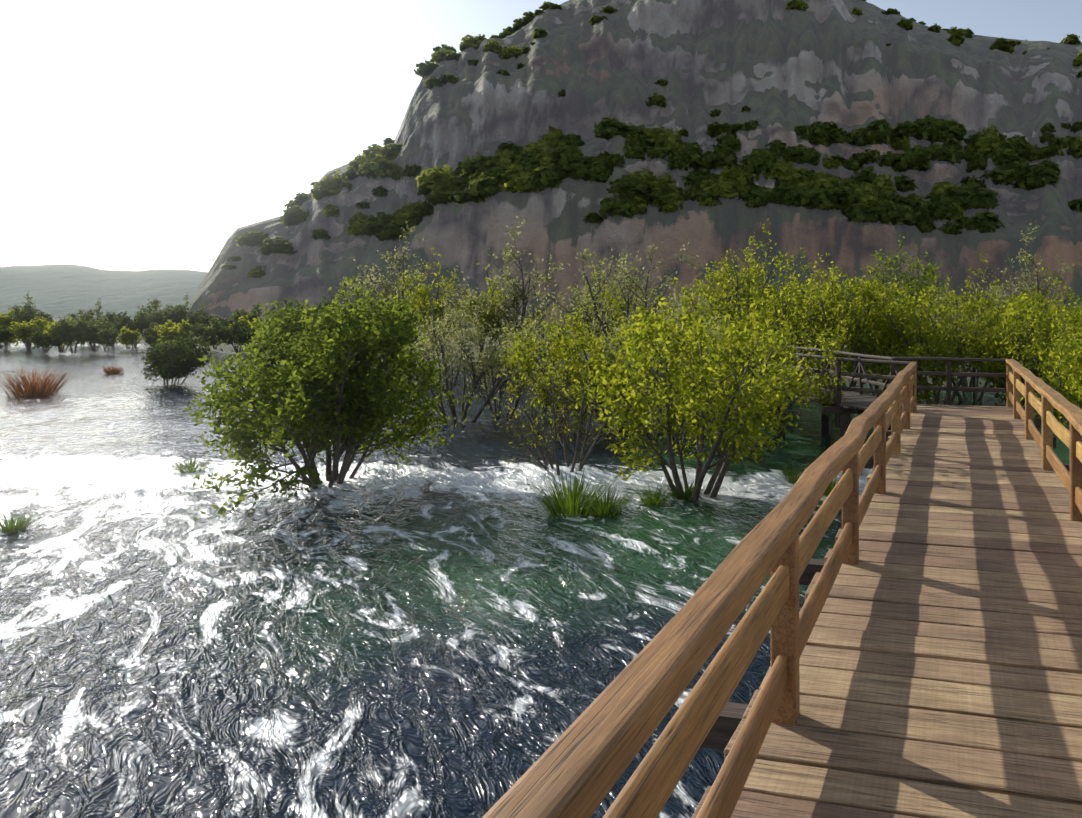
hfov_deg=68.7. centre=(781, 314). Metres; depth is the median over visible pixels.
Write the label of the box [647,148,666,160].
mountain bush
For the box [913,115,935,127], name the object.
mountain bush
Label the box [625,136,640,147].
mountain bush
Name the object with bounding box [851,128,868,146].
mountain bush
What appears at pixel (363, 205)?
mountain bush
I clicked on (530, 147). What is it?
mountain bush
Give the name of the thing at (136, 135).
sky
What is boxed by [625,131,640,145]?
mountain bush
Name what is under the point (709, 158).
mountain bush
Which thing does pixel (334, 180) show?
mountain bush
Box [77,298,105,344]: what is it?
poplar
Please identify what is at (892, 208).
mountain bush
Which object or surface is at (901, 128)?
mountain bush
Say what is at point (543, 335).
shrub
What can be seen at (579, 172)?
mountain bush
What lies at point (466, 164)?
mountain bush
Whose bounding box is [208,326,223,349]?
tree
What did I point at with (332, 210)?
mountain bush
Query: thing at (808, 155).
mountain bush
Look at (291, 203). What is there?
mountain bush
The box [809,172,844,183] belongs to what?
mountain bush
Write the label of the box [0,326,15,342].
tree
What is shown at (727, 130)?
mountain bush
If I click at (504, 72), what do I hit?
mountain bush
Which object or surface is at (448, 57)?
mountain bush
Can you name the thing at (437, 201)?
mountain bush
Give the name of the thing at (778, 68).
mountain cliff
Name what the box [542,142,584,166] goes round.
mountain bush
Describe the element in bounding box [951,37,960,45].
mountain bush
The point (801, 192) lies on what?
mountain bush
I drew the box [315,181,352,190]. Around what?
mountain bush
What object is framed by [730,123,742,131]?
mountain bush
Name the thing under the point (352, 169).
mountain bush
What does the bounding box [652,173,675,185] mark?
mountain bush
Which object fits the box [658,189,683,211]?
mountain bush
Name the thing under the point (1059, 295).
tree
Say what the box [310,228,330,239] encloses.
mountain bush
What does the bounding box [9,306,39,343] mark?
tree
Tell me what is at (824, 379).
shrub
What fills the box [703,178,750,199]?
mountain bush
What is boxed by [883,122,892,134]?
mountain bush
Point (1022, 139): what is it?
mountain bush
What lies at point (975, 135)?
mountain bush
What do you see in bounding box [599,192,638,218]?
mountain bush
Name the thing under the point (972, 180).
mountain bush
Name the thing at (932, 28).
mountain bush
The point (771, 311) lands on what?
shrub
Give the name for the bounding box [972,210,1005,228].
mountain bush
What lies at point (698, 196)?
mountain bush
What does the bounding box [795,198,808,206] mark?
mountain bush
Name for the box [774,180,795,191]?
mountain bush
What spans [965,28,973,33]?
mountain bush
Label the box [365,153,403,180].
mountain bush
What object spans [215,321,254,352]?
tree
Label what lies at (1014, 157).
mountain bush
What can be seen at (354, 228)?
mountain bush
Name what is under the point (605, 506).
grass tuft
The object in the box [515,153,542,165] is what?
mountain bush
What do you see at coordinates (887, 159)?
mountain bush
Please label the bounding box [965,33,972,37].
mountain bush
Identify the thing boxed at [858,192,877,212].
mountain bush
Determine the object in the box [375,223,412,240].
mountain bush
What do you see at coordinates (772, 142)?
mountain bush
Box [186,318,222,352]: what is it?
tree
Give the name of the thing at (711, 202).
mountain bush
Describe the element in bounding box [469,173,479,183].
mountain bush
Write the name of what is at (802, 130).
mountain bush
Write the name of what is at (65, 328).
tree
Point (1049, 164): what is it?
mountain bush
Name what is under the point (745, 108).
mountain bush
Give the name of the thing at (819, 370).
railing turn
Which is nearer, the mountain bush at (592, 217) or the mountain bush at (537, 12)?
the mountain bush at (592, 217)
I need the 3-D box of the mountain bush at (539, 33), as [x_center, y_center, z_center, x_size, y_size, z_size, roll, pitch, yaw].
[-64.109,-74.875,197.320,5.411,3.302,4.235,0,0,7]
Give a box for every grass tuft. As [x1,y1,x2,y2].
[0,509,39,532]
[164,456,217,473]
[518,468,617,517]
[579,484,638,517]
[627,483,676,505]
[659,478,705,500]
[776,462,806,482]
[796,471,839,496]
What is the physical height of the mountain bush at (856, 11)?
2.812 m
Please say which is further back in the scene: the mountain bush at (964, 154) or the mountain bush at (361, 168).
the mountain bush at (361, 168)
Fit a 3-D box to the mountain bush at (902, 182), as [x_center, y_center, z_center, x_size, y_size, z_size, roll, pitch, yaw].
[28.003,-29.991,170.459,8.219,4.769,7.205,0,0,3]
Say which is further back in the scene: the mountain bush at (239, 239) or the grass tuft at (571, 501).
the mountain bush at (239, 239)
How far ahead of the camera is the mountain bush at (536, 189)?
159.69 m
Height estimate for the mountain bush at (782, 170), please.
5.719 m
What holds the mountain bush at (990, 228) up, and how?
on the mountain cliff
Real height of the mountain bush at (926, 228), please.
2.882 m
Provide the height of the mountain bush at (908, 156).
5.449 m
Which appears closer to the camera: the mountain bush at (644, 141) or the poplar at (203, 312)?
the poplar at (203, 312)
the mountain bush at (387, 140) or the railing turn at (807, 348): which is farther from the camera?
the mountain bush at (387, 140)
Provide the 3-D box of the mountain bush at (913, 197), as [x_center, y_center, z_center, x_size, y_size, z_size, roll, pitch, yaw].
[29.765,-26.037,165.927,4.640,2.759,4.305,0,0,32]
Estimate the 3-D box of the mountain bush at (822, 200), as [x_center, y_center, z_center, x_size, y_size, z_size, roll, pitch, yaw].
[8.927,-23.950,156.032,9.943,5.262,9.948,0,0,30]
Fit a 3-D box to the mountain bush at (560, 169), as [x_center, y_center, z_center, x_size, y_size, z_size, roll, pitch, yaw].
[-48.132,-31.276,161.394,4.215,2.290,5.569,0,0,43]
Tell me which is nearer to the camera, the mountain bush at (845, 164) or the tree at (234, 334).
the tree at (234, 334)
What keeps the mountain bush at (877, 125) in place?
on the mountain cliff
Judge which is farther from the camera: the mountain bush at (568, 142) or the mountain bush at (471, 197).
the mountain bush at (568, 142)
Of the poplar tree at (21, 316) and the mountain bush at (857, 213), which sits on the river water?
the poplar tree at (21, 316)
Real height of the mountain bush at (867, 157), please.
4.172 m
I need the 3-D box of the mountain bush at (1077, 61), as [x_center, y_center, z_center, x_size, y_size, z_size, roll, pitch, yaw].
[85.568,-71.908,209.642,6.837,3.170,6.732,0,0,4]
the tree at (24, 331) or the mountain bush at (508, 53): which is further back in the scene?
the mountain bush at (508, 53)
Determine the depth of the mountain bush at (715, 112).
184.32 m
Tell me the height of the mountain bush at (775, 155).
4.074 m
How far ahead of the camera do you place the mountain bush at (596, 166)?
159.89 m
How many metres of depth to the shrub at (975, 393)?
23.48 m
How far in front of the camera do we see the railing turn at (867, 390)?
13.67 m
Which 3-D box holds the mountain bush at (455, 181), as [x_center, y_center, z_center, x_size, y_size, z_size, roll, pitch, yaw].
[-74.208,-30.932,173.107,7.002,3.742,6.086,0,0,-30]
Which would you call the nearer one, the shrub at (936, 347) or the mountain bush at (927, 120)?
the shrub at (936, 347)
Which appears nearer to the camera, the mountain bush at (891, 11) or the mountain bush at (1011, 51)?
the mountain bush at (1011, 51)
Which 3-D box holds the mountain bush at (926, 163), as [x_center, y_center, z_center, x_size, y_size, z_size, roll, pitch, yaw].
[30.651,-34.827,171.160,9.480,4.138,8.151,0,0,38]
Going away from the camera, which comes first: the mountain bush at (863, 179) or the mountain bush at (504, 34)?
the mountain bush at (863, 179)
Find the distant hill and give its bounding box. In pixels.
[0,264,207,317]
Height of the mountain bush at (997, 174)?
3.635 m
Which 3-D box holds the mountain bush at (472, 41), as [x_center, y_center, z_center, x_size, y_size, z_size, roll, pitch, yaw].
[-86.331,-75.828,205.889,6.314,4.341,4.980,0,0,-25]
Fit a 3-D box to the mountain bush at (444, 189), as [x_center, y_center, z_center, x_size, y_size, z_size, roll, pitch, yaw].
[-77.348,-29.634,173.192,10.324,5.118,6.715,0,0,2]
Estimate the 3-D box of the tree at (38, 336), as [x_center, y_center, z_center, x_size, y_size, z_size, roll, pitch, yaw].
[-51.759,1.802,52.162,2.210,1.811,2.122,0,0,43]
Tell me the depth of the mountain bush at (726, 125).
175.55 m
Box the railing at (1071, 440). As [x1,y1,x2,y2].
[1006,359,1081,520]
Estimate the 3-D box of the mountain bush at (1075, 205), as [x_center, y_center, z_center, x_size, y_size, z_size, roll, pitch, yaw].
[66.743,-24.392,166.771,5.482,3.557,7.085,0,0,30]
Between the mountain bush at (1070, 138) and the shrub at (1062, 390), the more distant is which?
the mountain bush at (1070, 138)
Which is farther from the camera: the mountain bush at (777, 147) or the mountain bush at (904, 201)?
the mountain bush at (777, 147)
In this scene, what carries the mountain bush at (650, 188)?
on the mountain cliff
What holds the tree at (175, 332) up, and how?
on the river water
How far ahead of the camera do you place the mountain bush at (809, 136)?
171.24 m
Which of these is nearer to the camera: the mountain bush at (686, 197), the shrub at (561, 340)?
the shrub at (561, 340)
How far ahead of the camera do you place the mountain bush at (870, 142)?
174.12 m
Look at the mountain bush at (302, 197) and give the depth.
196.95 m
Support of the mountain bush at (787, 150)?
on the mountain cliff
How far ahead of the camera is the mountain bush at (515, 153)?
170.00 m
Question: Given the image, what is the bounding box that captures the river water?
[0,318,1079,817]
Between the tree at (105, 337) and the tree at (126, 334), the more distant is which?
the tree at (126, 334)
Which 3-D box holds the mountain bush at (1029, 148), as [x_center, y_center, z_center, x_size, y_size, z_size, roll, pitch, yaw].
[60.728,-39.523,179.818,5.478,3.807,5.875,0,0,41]
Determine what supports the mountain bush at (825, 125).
on the mountain cliff
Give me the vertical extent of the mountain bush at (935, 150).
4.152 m
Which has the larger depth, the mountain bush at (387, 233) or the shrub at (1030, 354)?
the mountain bush at (387, 233)
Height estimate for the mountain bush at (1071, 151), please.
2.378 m
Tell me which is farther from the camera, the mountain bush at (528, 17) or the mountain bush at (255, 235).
the mountain bush at (528, 17)
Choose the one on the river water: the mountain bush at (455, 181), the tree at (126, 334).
the tree at (126, 334)
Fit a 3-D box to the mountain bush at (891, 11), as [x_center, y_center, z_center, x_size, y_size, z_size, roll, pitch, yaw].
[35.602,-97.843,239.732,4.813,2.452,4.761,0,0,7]
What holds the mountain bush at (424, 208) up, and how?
on the mountain cliff
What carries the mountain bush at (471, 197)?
on the mountain cliff
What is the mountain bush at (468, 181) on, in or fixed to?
on the mountain cliff
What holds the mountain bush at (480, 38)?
on the mountain cliff
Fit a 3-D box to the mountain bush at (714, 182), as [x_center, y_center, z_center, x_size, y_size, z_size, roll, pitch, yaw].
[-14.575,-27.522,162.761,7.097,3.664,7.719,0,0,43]
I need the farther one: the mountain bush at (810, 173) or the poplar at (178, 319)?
the mountain bush at (810, 173)
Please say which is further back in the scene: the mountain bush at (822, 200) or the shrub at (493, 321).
the mountain bush at (822, 200)
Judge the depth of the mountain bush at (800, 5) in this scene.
202.15 m
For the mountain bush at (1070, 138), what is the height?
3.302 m
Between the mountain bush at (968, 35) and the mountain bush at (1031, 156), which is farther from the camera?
the mountain bush at (968, 35)
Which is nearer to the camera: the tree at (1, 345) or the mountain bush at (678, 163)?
the tree at (1, 345)
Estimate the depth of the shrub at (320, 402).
11.72 m
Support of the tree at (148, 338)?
on the river water
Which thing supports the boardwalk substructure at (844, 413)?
on the terrain
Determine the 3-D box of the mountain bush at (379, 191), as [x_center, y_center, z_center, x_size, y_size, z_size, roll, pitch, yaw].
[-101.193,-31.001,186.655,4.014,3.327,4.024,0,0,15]
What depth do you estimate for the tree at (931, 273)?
32.76 m
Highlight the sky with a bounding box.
[0,0,1081,271]
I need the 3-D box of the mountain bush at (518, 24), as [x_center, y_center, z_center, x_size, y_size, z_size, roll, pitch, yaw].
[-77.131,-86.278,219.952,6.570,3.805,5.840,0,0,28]
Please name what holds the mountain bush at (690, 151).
on the mountain cliff
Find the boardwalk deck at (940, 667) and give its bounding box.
[691,404,1081,817]
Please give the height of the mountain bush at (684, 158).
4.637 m
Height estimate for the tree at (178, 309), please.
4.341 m
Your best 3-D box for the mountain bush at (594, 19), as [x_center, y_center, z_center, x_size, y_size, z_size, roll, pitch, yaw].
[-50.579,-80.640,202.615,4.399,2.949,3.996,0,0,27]
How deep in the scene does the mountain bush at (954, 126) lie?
174.76 m
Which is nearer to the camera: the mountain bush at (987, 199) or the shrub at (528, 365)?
the shrub at (528, 365)
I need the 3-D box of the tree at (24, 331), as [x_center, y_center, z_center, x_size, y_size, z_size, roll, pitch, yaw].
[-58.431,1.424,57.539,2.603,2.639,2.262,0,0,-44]
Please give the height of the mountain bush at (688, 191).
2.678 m
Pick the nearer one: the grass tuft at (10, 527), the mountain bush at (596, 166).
the grass tuft at (10, 527)
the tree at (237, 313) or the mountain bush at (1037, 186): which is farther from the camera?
the mountain bush at (1037, 186)
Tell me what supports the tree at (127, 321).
on the river water
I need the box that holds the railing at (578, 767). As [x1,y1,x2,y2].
[482,362,916,817]
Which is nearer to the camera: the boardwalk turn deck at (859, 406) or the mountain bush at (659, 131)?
the boardwalk turn deck at (859, 406)
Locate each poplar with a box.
[26,303,55,324]
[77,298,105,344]
[95,301,118,342]
[164,292,194,340]
[192,301,209,317]
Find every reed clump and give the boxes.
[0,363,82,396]
[100,365,126,373]
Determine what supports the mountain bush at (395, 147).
on the mountain cliff
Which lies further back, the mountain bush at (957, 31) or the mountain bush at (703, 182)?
the mountain bush at (957, 31)
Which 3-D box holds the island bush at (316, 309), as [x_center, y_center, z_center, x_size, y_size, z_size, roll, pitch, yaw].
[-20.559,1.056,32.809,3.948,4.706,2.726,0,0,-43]
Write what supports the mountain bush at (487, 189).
on the mountain cliff
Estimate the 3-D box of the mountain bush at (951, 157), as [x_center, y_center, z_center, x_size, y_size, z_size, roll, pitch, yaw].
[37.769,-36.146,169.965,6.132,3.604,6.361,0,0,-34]
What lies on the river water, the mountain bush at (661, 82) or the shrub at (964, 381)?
the shrub at (964, 381)
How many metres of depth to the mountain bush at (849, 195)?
153.76 m
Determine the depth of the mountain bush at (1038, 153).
173.67 m
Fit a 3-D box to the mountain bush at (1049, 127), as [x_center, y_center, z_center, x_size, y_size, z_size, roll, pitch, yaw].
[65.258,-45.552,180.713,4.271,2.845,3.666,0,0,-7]
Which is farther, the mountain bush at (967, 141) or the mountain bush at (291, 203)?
the mountain bush at (291, 203)
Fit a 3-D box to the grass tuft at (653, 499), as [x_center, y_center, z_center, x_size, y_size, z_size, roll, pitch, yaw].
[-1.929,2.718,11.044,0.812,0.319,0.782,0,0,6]
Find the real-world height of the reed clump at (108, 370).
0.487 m
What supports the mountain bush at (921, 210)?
on the mountain cliff
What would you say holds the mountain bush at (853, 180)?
on the mountain cliff
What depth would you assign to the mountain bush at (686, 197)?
160.16 m
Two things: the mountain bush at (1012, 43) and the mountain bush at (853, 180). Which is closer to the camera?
the mountain bush at (853, 180)
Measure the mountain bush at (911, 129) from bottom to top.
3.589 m
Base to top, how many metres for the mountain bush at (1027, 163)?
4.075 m
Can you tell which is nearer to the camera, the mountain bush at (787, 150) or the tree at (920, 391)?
the tree at (920, 391)
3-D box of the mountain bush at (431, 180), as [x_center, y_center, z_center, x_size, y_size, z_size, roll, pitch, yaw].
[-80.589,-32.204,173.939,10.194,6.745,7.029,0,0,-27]
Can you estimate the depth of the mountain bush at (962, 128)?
181.27 m
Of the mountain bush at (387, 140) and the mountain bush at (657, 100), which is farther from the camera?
the mountain bush at (387, 140)
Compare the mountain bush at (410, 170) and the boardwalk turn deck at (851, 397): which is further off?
the mountain bush at (410, 170)
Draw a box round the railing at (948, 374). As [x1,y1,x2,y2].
[891,357,1006,404]
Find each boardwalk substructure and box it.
[655,367,890,441]
[700,417,1068,750]
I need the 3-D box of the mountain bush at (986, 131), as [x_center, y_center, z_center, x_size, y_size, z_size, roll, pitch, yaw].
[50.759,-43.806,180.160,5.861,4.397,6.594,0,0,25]
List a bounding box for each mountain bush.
[221,265,236,268]
[227,256,240,261]
[233,230,261,245]
[239,231,268,242]
[247,265,265,277]
[248,237,264,245]
[257,236,296,255]
[276,205,309,224]
[284,199,302,207]
[292,192,308,201]
[308,183,326,199]
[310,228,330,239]
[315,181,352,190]
[318,170,350,194]
[322,204,339,216]
[345,160,359,179]
[345,171,357,180]
[345,212,368,235]
[347,155,366,167]
[356,144,393,164]
[356,160,375,175]
[356,201,369,208]
[360,215,375,223]
[361,212,397,236]
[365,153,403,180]
[372,185,388,196]
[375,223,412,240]
[381,146,398,159]
[383,138,394,145]
[384,143,402,152]
[391,204,415,225]
[401,164,421,177]
[405,199,422,219]
[406,216,421,225]
[411,200,433,216]
[414,60,438,77]
[415,164,456,190]
[417,189,431,195]
[422,168,443,172]
[424,76,442,89]
[424,192,452,202]
[429,179,463,195]
[430,48,452,62]
[430,193,448,205]
[433,44,456,53]
[439,73,458,84]
[445,54,458,60]
[448,190,469,203]
[449,174,467,187]
[452,191,485,203]
[453,161,464,175]
[459,34,480,49]
[459,45,468,51]
[459,160,481,177]
[461,152,483,172]
[463,59,478,65]
[464,174,471,188]
[468,172,501,197]
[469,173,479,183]
[471,166,490,174]
[475,34,486,41]
[477,156,493,164]
[478,163,496,173]
[480,170,494,175]
[483,39,502,53]
[484,149,515,170]
[489,35,502,38]
[491,169,510,185]
[493,162,519,178]
[495,141,522,154]
[496,69,509,75]
[498,45,521,58]
[499,30,511,37]
[499,164,532,192]
[503,26,518,33]
[510,151,522,164]
[513,18,525,28]
[515,140,549,159]
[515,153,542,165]
[516,62,524,69]
[517,149,540,161]
[519,175,544,193]
[520,46,530,53]
[520,156,539,172]
[521,11,535,24]
[528,162,561,188]
[531,27,547,39]
[533,9,545,15]
[534,147,557,167]
[535,126,565,147]
[538,2,552,9]
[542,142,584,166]
[550,3,561,9]
[554,138,576,149]
[554,167,568,173]
[556,161,595,180]
[558,89,565,96]
[558,133,584,145]
[582,156,595,164]
[582,165,607,182]
[583,211,603,224]
[585,158,611,180]
[588,155,607,164]
[589,14,603,25]
[592,116,629,139]
[599,5,617,13]
[599,150,609,156]
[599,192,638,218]
[605,167,613,174]
[606,175,647,194]
[607,153,625,164]
[608,158,623,167]
[616,124,648,137]
[617,186,637,196]
[623,144,630,150]
[624,146,645,160]
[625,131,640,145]
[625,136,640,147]
[626,194,647,214]
[628,168,657,189]
[636,128,657,147]
[636,134,651,149]
[644,184,684,206]
[645,93,666,107]
[646,183,674,198]
[646,185,660,190]
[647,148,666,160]
[652,125,666,139]
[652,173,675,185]
[654,79,667,85]
[655,127,684,152]
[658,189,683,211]
[658,207,674,212]
[666,142,702,167]
[668,158,689,170]
[671,150,694,168]
[679,128,687,136]
[681,167,709,187]
[681,194,692,200]
[683,187,692,194]
[688,142,703,153]
[690,190,715,201]
[691,175,711,190]
[692,181,708,190]
[699,193,721,206]
[700,145,737,170]
[700,176,714,189]
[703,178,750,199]
[703,181,718,191]
[706,121,724,137]
[709,109,721,116]
[709,173,718,179]
[712,132,740,151]
[715,164,749,185]
[719,122,731,129]
[722,128,735,135]
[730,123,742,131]
[735,167,759,181]
[738,148,775,175]
[738,182,761,200]
[741,106,750,111]
[742,119,760,130]
[743,194,767,207]
[746,150,780,163]
[747,186,783,202]
[763,159,796,180]
[764,139,786,146]
[768,141,786,157]
[772,198,784,203]
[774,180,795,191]
[775,167,809,188]
[778,183,803,206]
[779,188,796,204]
[782,146,796,159]
[783,186,816,206]
[784,144,821,165]
[785,0,808,10]
[789,168,814,180]
[794,125,809,135]
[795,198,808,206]
[797,133,817,140]
[804,189,845,210]
[805,171,837,192]
[808,126,832,146]
[809,121,837,130]
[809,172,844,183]
[822,154,841,168]
[826,179,854,192]
[828,128,853,144]
[829,183,862,205]
[831,155,849,162]
[839,205,855,217]
[841,202,878,223]
[842,159,863,170]
[846,158,861,169]
[846,178,860,185]
[849,171,858,178]
[850,153,859,159]
[851,7,862,15]
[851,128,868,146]
[855,182,877,199]
[856,149,880,164]
[856,166,879,184]
[857,173,877,184]
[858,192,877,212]
[865,139,881,144]
[866,130,893,144]
[867,118,893,134]
[871,173,896,196]
[873,198,896,220]
[875,151,900,167]
[877,191,899,202]
[877,203,914,225]
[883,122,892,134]
[885,8,898,14]
[888,192,913,206]
[888,204,900,218]
[890,131,910,150]
[891,149,925,172]
[892,120,923,139]
[893,174,920,191]
[896,19,912,30]
[898,155,930,172]
[900,125,920,137]
[900,187,913,191]
[904,145,927,160]
[907,193,922,200]
[908,198,935,225]
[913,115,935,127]
[916,222,935,232]
[921,119,961,140]
[922,123,958,141]
[922,144,957,161]
[922,186,975,204]
[927,25,939,32]
[927,200,959,215]
[930,133,953,143]
[930,182,953,200]
[932,149,961,164]
[932,207,952,220]
[936,221,962,235]
[942,139,963,149]
[942,181,961,189]
[946,198,964,220]
[947,27,965,35]
[947,34,965,43]
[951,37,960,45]
[955,134,963,140]
[956,149,973,159]
[957,183,998,209]
[958,216,974,228]
[959,123,966,135]
[960,176,970,184]
[963,138,973,144]
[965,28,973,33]
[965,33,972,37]
[965,144,976,162]
[965,158,987,172]
[966,225,977,229]
[967,152,988,167]
[967,175,983,187]
[968,132,980,138]
[972,130,1000,153]
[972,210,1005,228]
[978,168,1019,183]
[978,223,995,232]
[980,125,1000,137]
[985,139,1019,156]
[985,148,1009,165]
[989,37,1012,52]
[993,178,1013,184]
[997,159,1027,176]
[999,134,1006,140]
[1001,46,1013,53]
[1007,135,1029,146]
[1007,151,1025,162]
[1008,39,1016,47]
[1008,160,1029,169]
[1009,137,1025,154]
[1012,178,1028,189]
[1016,164,1055,183]
[1018,152,1028,160]
[1024,163,1059,185]
[1024,176,1055,190]
[1025,144,1037,155]
[1026,147,1054,161]
[1029,149,1047,160]
[1037,158,1060,175]
[1039,132,1054,143]
[1040,122,1055,133]
[1041,145,1064,155]
[1048,136,1067,148]
[1060,34,1081,44]
[1061,123,1071,128]
[1064,136,1077,144]
[1066,147,1079,154]
[1067,136,1081,158]
[1068,198,1081,211]
[1070,121,1081,133]
[1071,56,1081,66]
[1076,71,1081,77]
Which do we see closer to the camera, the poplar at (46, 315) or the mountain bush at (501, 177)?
the poplar at (46, 315)
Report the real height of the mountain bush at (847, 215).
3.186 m
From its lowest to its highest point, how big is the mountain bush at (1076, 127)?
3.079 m
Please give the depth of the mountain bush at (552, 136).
179.87 m
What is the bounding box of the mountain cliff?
[174,0,1081,326]
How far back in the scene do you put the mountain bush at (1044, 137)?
177.90 m
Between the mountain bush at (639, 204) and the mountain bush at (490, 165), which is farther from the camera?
the mountain bush at (490, 165)
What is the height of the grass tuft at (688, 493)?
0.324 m
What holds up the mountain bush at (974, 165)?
on the mountain cliff
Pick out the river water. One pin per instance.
(380, 682)
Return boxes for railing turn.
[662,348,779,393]
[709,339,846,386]
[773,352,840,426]
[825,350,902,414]
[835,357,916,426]
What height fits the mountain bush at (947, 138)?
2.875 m
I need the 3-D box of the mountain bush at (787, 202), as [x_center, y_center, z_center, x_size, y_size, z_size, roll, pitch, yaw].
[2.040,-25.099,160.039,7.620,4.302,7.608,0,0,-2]
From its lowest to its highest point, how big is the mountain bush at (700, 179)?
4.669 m
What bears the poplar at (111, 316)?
on the river water
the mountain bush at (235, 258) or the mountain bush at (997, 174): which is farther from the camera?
the mountain bush at (235, 258)
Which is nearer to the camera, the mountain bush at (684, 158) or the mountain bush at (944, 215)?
the mountain bush at (944, 215)
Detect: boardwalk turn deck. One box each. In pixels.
[773,388,877,406]
[843,403,902,413]
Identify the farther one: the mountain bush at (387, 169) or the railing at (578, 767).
the mountain bush at (387, 169)
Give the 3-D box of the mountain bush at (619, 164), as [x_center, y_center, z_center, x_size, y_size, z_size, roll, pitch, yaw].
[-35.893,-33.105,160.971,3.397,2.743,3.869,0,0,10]
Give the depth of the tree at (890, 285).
37.99 m
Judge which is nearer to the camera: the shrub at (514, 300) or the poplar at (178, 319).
the shrub at (514, 300)
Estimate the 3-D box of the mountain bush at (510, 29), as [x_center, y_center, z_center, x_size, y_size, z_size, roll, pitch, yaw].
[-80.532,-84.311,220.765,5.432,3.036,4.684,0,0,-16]
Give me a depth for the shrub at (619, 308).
27.36 m
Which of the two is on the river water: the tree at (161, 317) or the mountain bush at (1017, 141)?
the tree at (161, 317)
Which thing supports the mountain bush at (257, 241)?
on the mountain cliff
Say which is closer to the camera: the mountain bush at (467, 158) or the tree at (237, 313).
the tree at (237, 313)
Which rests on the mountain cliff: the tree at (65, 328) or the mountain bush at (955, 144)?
the mountain bush at (955, 144)
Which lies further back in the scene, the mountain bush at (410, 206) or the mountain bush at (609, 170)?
the mountain bush at (410, 206)
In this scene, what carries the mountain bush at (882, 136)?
on the mountain cliff
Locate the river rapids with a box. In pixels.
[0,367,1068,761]
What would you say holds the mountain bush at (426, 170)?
on the mountain cliff
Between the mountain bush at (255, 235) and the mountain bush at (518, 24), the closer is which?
the mountain bush at (255, 235)
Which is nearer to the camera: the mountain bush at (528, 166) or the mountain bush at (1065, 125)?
the mountain bush at (528, 166)
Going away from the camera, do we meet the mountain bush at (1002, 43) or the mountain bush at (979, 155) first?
the mountain bush at (979, 155)
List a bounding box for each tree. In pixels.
[0,306,14,344]
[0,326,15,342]
[0,330,17,348]
[7,291,45,346]
[7,316,48,349]
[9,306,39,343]
[27,327,65,352]
[39,316,84,352]
[48,313,90,352]
[73,314,115,351]
[95,325,120,351]
[112,311,164,345]
[117,326,141,348]
[132,304,172,328]
[140,298,187,323]
[141,322,166,349]
[154,319,174,341]
[154,319,196,346]
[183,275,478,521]
[185,311,234,339]
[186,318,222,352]
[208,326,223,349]
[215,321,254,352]
[229,316,262,345]
[230,303,264,325]
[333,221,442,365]
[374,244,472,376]
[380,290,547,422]
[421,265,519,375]
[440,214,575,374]
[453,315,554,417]
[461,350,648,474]
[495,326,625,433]
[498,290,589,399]
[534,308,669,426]
[536,237,701,399]
[548,258,619,363]
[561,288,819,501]
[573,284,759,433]
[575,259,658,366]
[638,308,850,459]
[648,298,684,388]
[663,232,773,338]
[672,218,802,365]
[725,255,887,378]
[728,268,822,339]
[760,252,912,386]
[780,247,879,362]
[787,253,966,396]
[836,235,958,342]
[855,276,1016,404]
[863,260,906,331]
[869,271,958,392]
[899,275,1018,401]
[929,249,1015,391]
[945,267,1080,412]
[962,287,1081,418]
[968,221,1081,324]
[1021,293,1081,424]
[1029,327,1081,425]
[1030,284,1065,388]
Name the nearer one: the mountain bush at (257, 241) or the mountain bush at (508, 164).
the mountain bush at (508, 164)
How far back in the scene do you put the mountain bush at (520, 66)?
190.40 m
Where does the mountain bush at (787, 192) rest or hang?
on the mountain cliff
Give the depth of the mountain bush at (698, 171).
165.44 m
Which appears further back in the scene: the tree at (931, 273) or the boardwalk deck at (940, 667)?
the tree at (931, 273)
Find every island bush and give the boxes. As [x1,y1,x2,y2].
[141,331,217,384]
[269,288,365,363]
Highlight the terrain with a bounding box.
[50,319,1072,387]
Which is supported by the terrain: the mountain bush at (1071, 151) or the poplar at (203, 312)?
the poplar at (203, 312)
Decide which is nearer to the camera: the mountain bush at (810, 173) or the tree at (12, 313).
the tree at (12, 313)
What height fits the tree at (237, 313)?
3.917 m
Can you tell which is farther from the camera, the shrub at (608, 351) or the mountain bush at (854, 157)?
the mountain bush at (854, 157)
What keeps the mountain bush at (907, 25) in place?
on the mountain cliff
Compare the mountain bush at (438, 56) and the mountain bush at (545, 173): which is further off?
the mountain bush at (438, 56)
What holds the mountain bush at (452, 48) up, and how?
on the mountain cliff
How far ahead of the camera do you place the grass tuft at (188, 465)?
13.24 m
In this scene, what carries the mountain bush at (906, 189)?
on the mountain cliff
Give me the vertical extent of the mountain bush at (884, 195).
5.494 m
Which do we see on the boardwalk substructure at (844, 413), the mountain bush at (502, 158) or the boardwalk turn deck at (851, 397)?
the boardwalk turn deck at (851, 397)
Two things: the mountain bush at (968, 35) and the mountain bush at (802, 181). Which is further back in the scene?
the mountain bush at (968, 35)
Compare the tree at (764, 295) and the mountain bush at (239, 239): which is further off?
the mountain bush at (239, 239)
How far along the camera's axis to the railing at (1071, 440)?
7.89 m

